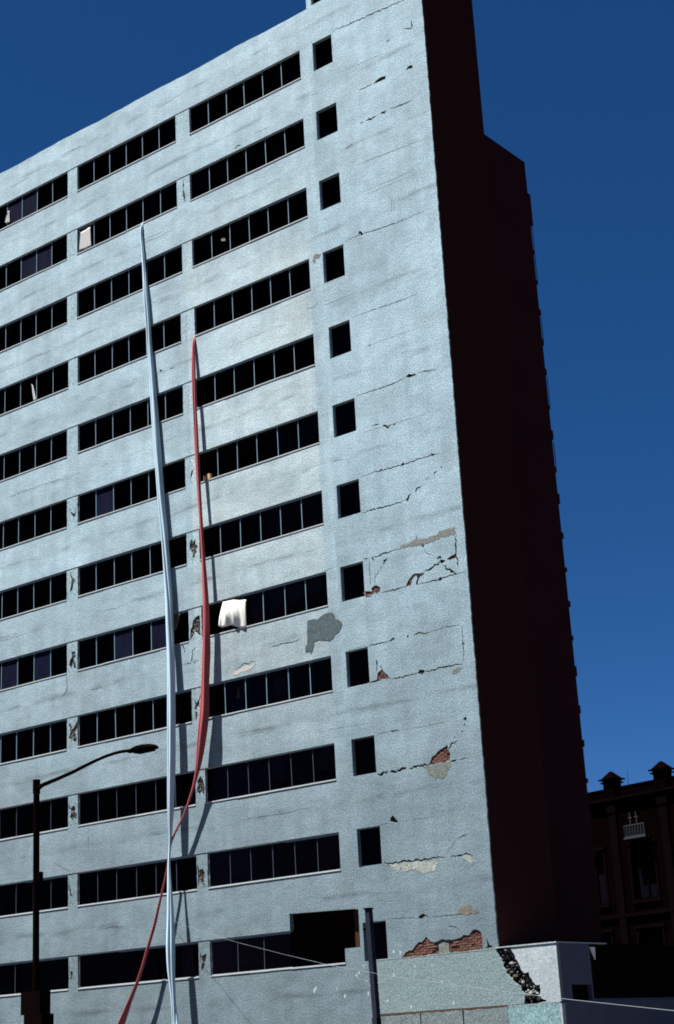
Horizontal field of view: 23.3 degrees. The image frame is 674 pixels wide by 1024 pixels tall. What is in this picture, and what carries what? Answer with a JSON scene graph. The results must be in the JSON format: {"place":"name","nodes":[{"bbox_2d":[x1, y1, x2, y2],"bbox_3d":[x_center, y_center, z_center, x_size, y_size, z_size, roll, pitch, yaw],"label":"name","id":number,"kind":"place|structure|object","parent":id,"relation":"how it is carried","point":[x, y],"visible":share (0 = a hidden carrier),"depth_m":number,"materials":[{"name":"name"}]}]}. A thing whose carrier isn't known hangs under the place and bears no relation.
{"place":"outdoors","nodes":[
{"label":"outdoors","id":0,"kind":"place"},
{"bbox_2d":[21,744,158,1023],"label":"street lamp","id":1,"kind":"object","parent":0,"point":[35,1005],"visible":1,"depth_m":37.11,"materials":[{"name":"metal"}]},
{"bbox_2d":[204,473,211,480],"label":"orange block","id":2,"kind":"structure","parent":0,"point":[208,476],"depth_m":65.67,"materials":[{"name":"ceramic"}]},
{"bbox_2d":[0,0,673,791],"label":"sky","id":3,"kind":"structure","parent":0,"point":[581,92],"materials":[{"name":"blue"}]},
{"bbox_3d":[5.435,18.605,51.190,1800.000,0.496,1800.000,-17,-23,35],"label":"ground","id":4,"kind":"structure","parent":0,"visible":0},
{"bbox_2d":[0,0,602,1023],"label":"office building","id":5,"kind":"structure","parent":4,"relation":"on","point":[328,202],"depth_m":64.24,"materials":[{"name":"paint"}]},
{"bbox_2d":[5,211,9,222],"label":"curtain","id":6,"kind":"object","parent":5,"relation":"hanging from","point":[7,220],"visible":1,"depth_m":78.07,"materials":[{"name":"white fabric"}]},
{"bbox_2d":[0,234,66,290],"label":"window","id":7,"kind":"structure","parent":5,"relation":"in","point":[53,253],"depth_m":76.10,"materials":[{"name":"glass"}]},
{"bbox_2d":[0,297,66,351],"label":"window","id":8,"kind":"structure","parent":5,"relation":"in","point":[54,315],"depth_m":75.08,"materials":[{"name":"glass"}]},
{"bbox_2d":[0,430,66,481],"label":"window","id":9,"kind":"structure","parent":5,"relation":"in","point":[53,448],"depth_m":73.04,"materials":[{"name":"glass"}]},
{"bbox_2d":[0,499,66,549],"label":"window","id":10,"kind":"structure","parent":5,"relation":"in","point":[52,518],"depth_m":72.01,"materials":[{"name":"glass"}]},
{"bbox_2d":[0,571,66,619],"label":"window","id":11,"kind":"structure","parent":5,"relation":"in","point":[50,590],"depth_m":70.96,"materials":[{"name":"glass"}]},
{"bbox_2d":[0,643,66,690],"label":"window","id":12,"kind":"structure","parent":5,"relation":"in","point":[51,662],"depth_m":69.95,"materials":[{"name":"glass"}]},
{"bbox_2d":[0,718,66,764],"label":"window","id":13,"kind":"structure","parent":5,"relation":"in","point":[47,738],"depth_m":68.93,"materials":[{"name":"glass"}]},
{"bbox_2d":[32,385,35,400],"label":"curtain","id":14,"kind":"object","parent":5,"relation":"hanging from","point":[34,396],"visible":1,"depth_m":73.92,"materials":[{"name":"white fabric"}]},
{"bbox_2d":[0,172,67,229],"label":"window","id":15,"kind":"structure","parent":5,"relation":"in","point":[55,190],"depth_m":77.05,"materials":[{"name":"glass"}]},
{"bbox_2d":[0,361,67,415],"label":"window","id":16,"kind":"structure","parent":5,"relation":"in","point":[51,381],"depth_m":74.06,"materials":[{"name":"glass"}]},
{"bbox_2d":[0,796,67,840],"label":"window","id":17,"kind":"structure","parent":5,"relation":"in","point":[16,821],"depth_m":67.96,"materials":[{"name":"glass"}]},
{"bbox_2d":[0,875,67,917],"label":"window","id":18,"kind":"structure","parent":5,"relation":"in","point":[16,898],"depth_m":66.96,"materials":[{"name":"glass"}]},
{"bbox_2d":[0,956,68,996],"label":"window","id":19,"kind":"structure","parent":5,"relation":"in","point":[15,977],"depth_m":65.95,"materials":[{"name":"glass"}]},
{"bbox_2d":[79,227,90,250],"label":"curtain","id":20,"kind":"object","parent":5,"relation":"hanging from","point":[85,239],"visible":1,"depth_m":74.01,"materials":[{"name":"white fabric"}]},
{"bbox_2d":[77,116,175,190],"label":"window","id":21,"kind":"structure","parent":5,"relation":"in","point":[162,135],"depth_m":73.50,"materials":[{"name":"glass"}]},
{"bbox_2d":[77,181,176,254],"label":"window","id":22,"kind":"structure","parent":5,"relation":"in","point":[163,200],"depth_m":72.27,"materials":[{"name":"glass"}]},
{"bbox_2d":[77,314,180,384],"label":"window","id":23,"kind":"structure","parent":5,"relation":"in","point":[166,333],"depth_m":70.60,"materials":[{"name":"glass"}]},
{"bbox_2d":[76,245,182,318],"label":"window","id":24,"kind":"structure","parent":5,"relation":"in","point":[166,265],"depth_m":71.52,"materials":[{"name":"glass"}]},
{"bbox_2d":[77,385,182,452],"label":"window","id":25,"kind":"structure","parent":5,"relation":"in","point":[135,417],"depth_m":69.57,"materials":[{"name":"glass"}]},
{"bbox_2d":[77,458,185,523],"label":"window","id":26,"kind":"structure","parent":5,"relation":"in","point":[140,488],"depth_m":68.58,"materials":[{"name":"glass"}]},
{"bbox_2d":[77,534,186,596],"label":"window","id":27,"kind":"structure","parent":5,"relation":"in","point":[145,561],"depth_m":67.83,"materials":[{"name":"glass"}]},
{"bbox_2d":[77,610,188,670],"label":"window","id":28,"kind":"structure","parent":5,"relation":"in","point":[148,636],"depth_m":66.81,"materials":[{"name":"glass"}]},
{"bbox_2d":[77,689,191,747],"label":"window","id":29,"kind":"structure","parent":5,"relation":"in","point":[149,715],"depth_m":65.55,"materials":[{"name":"glass"}]},
{"bbox_2d":[78,771,195,825],"bbox_3d":[-7.921,11.302,64.399,6.504,1.347,0.124,-17,-23,35],"label":"window","id":30,"kind":"structure","parent":5,"relation":"in","point":[145,797],"depth_m":64.53,"materials":[{"name":"glass"}]},
{"bbox_2d":[77,855,196,906],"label":"window","id":31,"kind":"structure","parent":5,"relation":"in","point":[140,880],"depth_m":63.50,"materials":[{"name":"glass"}]},
{"bbox_2d":[77,941,198,988],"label":"window","id":32,"kind":"structure","parent":5,"relation":"in","point":[95,970],"depth_m":62.59,"materials":[{"name":"glass"}]},
{"bbox_2d":[140,222,178,1023],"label":"fabric streamer","id":33,"kind":"object","parent":5,"relation":"hanging from","point":[171,767],"visible":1,"depth_m":64.57,"materials":[{"name":"fabric"}]},
{"bbox_2d":[118,337,210,1023],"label":"fabric streamer","id":34,"kind":"object","parent":5,"relation":"hanging from","point":[204,709],"visible":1,"depth_m":62.90,"materials":[{"name":"red fabric"}]},
{"bbox_2d":[173,613,179,629],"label":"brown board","id":35,"kind":"object","parent":5,"relation":"hanging from","point":[176,617],"visible":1,"depth_m":65.06,"materials":[{"name":"brown wood"}]},
{"bbox_2d":[219,600,246,627],"bbox_3d":[-4.083,3.963,63.139,1.456,1.250,0.213,-17,-23,35],"label":"bunched cloth","id":36,"kind":"object","parent":5,"relation":"hanging from","point":[233,612],"visible":1,"depth_m":63.02,"materials":[{"name":"white fabric"}]},
{"bbox_2d":[236,687,240,698],"bbox_3d":[-3.762,6.906,62.345,0.213,0.488,0.022,-17,-23,35],"label":"curtain","id":37,"kind":"object","parent":5,"relation":"hanging from","point":[238,693],"visible":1,"depth_m":62.33,"materials":[{"name":"black fabric"}]},
{"bbox_2d":[189,52,300,134],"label":"window","id":38,"kind":"structure","parent":5,"relation":"in","point":[287,71],"depth_m":69.39,"materials":[{"name":"glass"}]},
{"bbox_2d":[190,120,304,200],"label":"window","id":39,"kind":"structure","parent":5,"relation":"in","point":[290,139],"depth_m":68.40,"materials":[{"name":"glass"}]},
{"bbox_2d":[192,189,307,267],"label":"window","id":40,"kind":"structure","parent":5,"relation":"in","point":[289,210],"depth_m":67.38,"materials":[{"name":"glass"}]},
{"bbox_2d":[194,260,310,336],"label":"window","id":41,"kind":"structure","parent":5,"relation":"in","point":[293,281],"depth_m":66.40,"materials":[{"name":"glass"}]},
{"bbox_2d":[196,335,314,408],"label":"window","id":42,"kind":"structure","parent":5,"relation":"in","point":[296,356],"depth_m":65.39,"materials":[{"name":"glass"}]},
{"bbox_2d":[250,598,262,617],"bbox_3d":[-3.037,3.700,62.642,0.730,0.811,0.087,-17,-23,35],"label":"curtain","id":43,"kind":"object","parent":5,"relation":"hanging from","point":[256,608],"visible":1,"depth_m":62.67,"materials":[{"name":"black fabric"}]},
{"bbox_2d":[199,412,318,482],"bbox_3d":[-3.156,-2.488,64.387,6.363,1.336,0.125,-17,-23,35],"label":"window","id":44,"kind":"structure","parent":5,"relation":"in","point":[280,440],"depth_m":64.20,"materials":[{"name":"glass"}]},
{"bbox_2d":[199,491,322,560],"bbox_3d":[-2.986,0.571,63.374,6.337,1.347,0.123,-17,-23,35],"label":"window","id":45,"kind":"structure","parent":5,"relation":"in","point":[256,527],"depth_m":63.91,"materials":[{"name":"glass"}]},
{"bbox_2d":[202,572,327,638],"bbox_3d":[-2.783,3.595,62.405,6.340,1.341,0.219,-17,-23,35],"label":"window","id":46,"kind":"structure","parent":5,"relation":"in","point":[317,597],"depth_m":62.06,"materials":[{"name":"glass"}]},
{"bbox_2d":[205,743,335,803],"bbox_3d":[-2.477,9.681,60.412,6.334,1.346,0.222,-17,-23,35],"label":"window","id":47,"kind":"structure","parent":5,"relation":"in","point":[325,756],"depth_m":60.36,"materials":[{"name":"glass"}]},
{"bbox_2d":[209,656,332,718],"bbox_3d":[-2.649,6.624,61.365,6.376,1.343,0.126,-17,-23,35],"label":"window","id":48,"kind":"structure","parent":5,"relation":"in","point":[216,690],"depth_m":62.55,"materials":[{"name":"glass"}]},
{"bbox_2d":[208,832,340,888],"bbox_3d":[-2.314,12.678,59.422,6.318,1.336,0.221,-17,-23,35],"label":"window","id":49,"kind":"structure","parent":5,"relation":"in","point":[329,857],"depth_m":58.92,"materials":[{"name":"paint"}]},
{"bbox_2d":[271,590,284,609],"bbox_3d":[-2.208,3.303,62.070,0.760,0.738,0.090,-17,-23,35],"label":"curtain","id":50,"kind":"object","parent":5,"relation":"hanging from","point":[277,598],"visible":1,"depth_m":62.10,"materials":[{"name":"black fabric"}]},
{"bbox_2d":[210,931,345,976],"bbox_3d":[-2.146,15.684,58.425,6.319,1.314,0.221,-17,-23,35],"label":"window","id":51,"kind":"structure","parent":5,"relation":"in","point":[250,955],"depth_m":59.42,"materials":[{"name":"glass"}]},
{"bbox_2d":[274,676,289,694],"bbox_3d":[-2.046,6.489,61.042,0.756,0.685,0.028,-17,-23,35],"label":"curtain","id":52,"kind":"object","parent":5,"relation":"hanging from","point":[281,687],"visible":1,"depth_m":61.05,"materials":[{"name":"black fabric"}]},
{"bbox_2d":[314,37,332,69],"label":"window","id":53,"kind":"structure","parent":5,"relation":"in","point":[323,49],"depth_m":67.02,"materials":[{"name":"black glass"}]},
{"bbox_2d":[318,105,337,139],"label":"window","id":54,"kind":"structure","parent":5,"relation":"in","point":[327,119],"depth_m":66.00,"materials":[{"name":"black glass"}]},
{"bbox_2d":[321,175,340,209],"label":"window","id":55,"kind":"structure","parent":5,"relation":"in","point":[330,188],"depth_m":65.02,"materials":[{"name":"black glass"}]},
{"bbox_2d":[325,246,344,282],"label":"window","id":56,"kind":"structure","parent":5,"relation":"in","point":[334,260],"depth_m":64.03,"materials":[{"name":"black glass"}]},
{"bbox_2d":[331,321,349,357],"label":"window","id":57,"kind":"structure","parent":5,"relation":"in","point":[339,334],"depth_m":63.02,"materials":[{"name":"black glass"}]},
{"bbox_2d":[334,400,354,436],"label":"window","id":58,"kind":"structure","parent":5,"relation":"in","point":[352,400],"depth_m":62.17,"materials":[{"name":"black metal"}]},
{"bbox_2d":[339,480,358,517],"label":"window","id":59,"kind":"structure","parent":5,"relation":"in","point":[357,480],"depth_m":61.18,"materials":[{"name":"black metal"}]},
{"bbox_2d":[342,562,362,600],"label":"window","id":60,"kind":"structure","parent":5,"relation":"in","point":[362,562],"depth_m":60.20,"materials":[{"name":"black metal"}]},
{"bbox_2d":[348,648,367,686],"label":"window","id":61,"kind":"structure","parent":5,"relation":"in","point":[365,648],"depth_m":59.16,"materials":[{"name":"black metal"}]},
{"bbox_2d":[354,736,375,775],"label":"window","id":62,"kind":"structure","parent":5,"relation":"in","point":[371,736],"depth_m":58.12,"materials":[{"name":"black metal"}]},
{"bbox_2d":[359,826,379,866],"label":"window","id":63,"kind":"structure","parent":5,"relation":"in","point":[378,826],"depth_m":57.12,"materials":[{"name":"black metal"}]},
{"bbox_2d":[365,921,385,960],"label":"window","id":64,"kind":"structure","parent":5,"relation":"in","point":[379,921],"depth_m":56.04,"materials":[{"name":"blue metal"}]},
{"bbox_2d":[177,922,673,1010],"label":"overhead cable","id":65,"kind":"object","parent":5,"relation":"attached to","point":[478,988],"visible":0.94,"depth_m":45.78,"materials":[{"name":"black"}]},
{"bbox_2d":[495,941,673,1023],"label":"annex","id":66,"kind":"object","parent":4,"relation":"on","point":[639,976],"visible":0.98,"depth_m":52.61,"materials":[{"name":"paint"}]},
{"bbox_2d":[589,947,595,959],"bbox_3d":[8.270,14.283,52.980,0.040,0.400,0.310,-17,-23,35],"label":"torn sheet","id":67,"kind":"object","parent":66,"relation":"hanging from","point":[592,949],"visible":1,"depth_m":52.99,"materials":[{"name":"white fabric"}]},
{"bbox_2d":[588,761,673,944],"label":"stone palace","id":68,"kind":"structure","parent":4,"relation":"on","point":[632,827],"depth_m":94.46,"materials":[{"name":"brick"}]},
{"bbox_2d":[593,847,610,907],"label":"window","id":69,"kind":"structure","parent":68,"relation":"in","point":[600,860],"depth_m":96.38,"materials":[{"name":"glass"}]},
{"bbox_2d":[602,929,613,942],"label":"window","id":70,"kind":"structure","parent":68,"relation":"in","point":[609,938],"depth_m":95.33,"materials":[{"name":"stone"}]},
{"bbox_2d":[625,838,661,903],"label":"window","id":71,"kind":"structure","parent":68,"relation":"in","point":[648,883],"depth_m":94.10,"materials":[{"name":"stone"}]},
{"bbox_2d":[634,923,666,944],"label":"window","id":72,"kind":"structure","parent":68,"relation":"in","point":[653,936],"depth_m":92.92,"materials":[{"name":"stone"}]},
{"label":"pavement","id":73,"kind":"structure","parent":0,"visible":0},
{"bbox_2d":[363,907,380,1023],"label":"steel post","id":74,"kind":"object","parent":73,"relation":"on","point":[369,929],"visible":1,"depth_m":52.61,"materials":[{"name":"black metal"}]}
]}

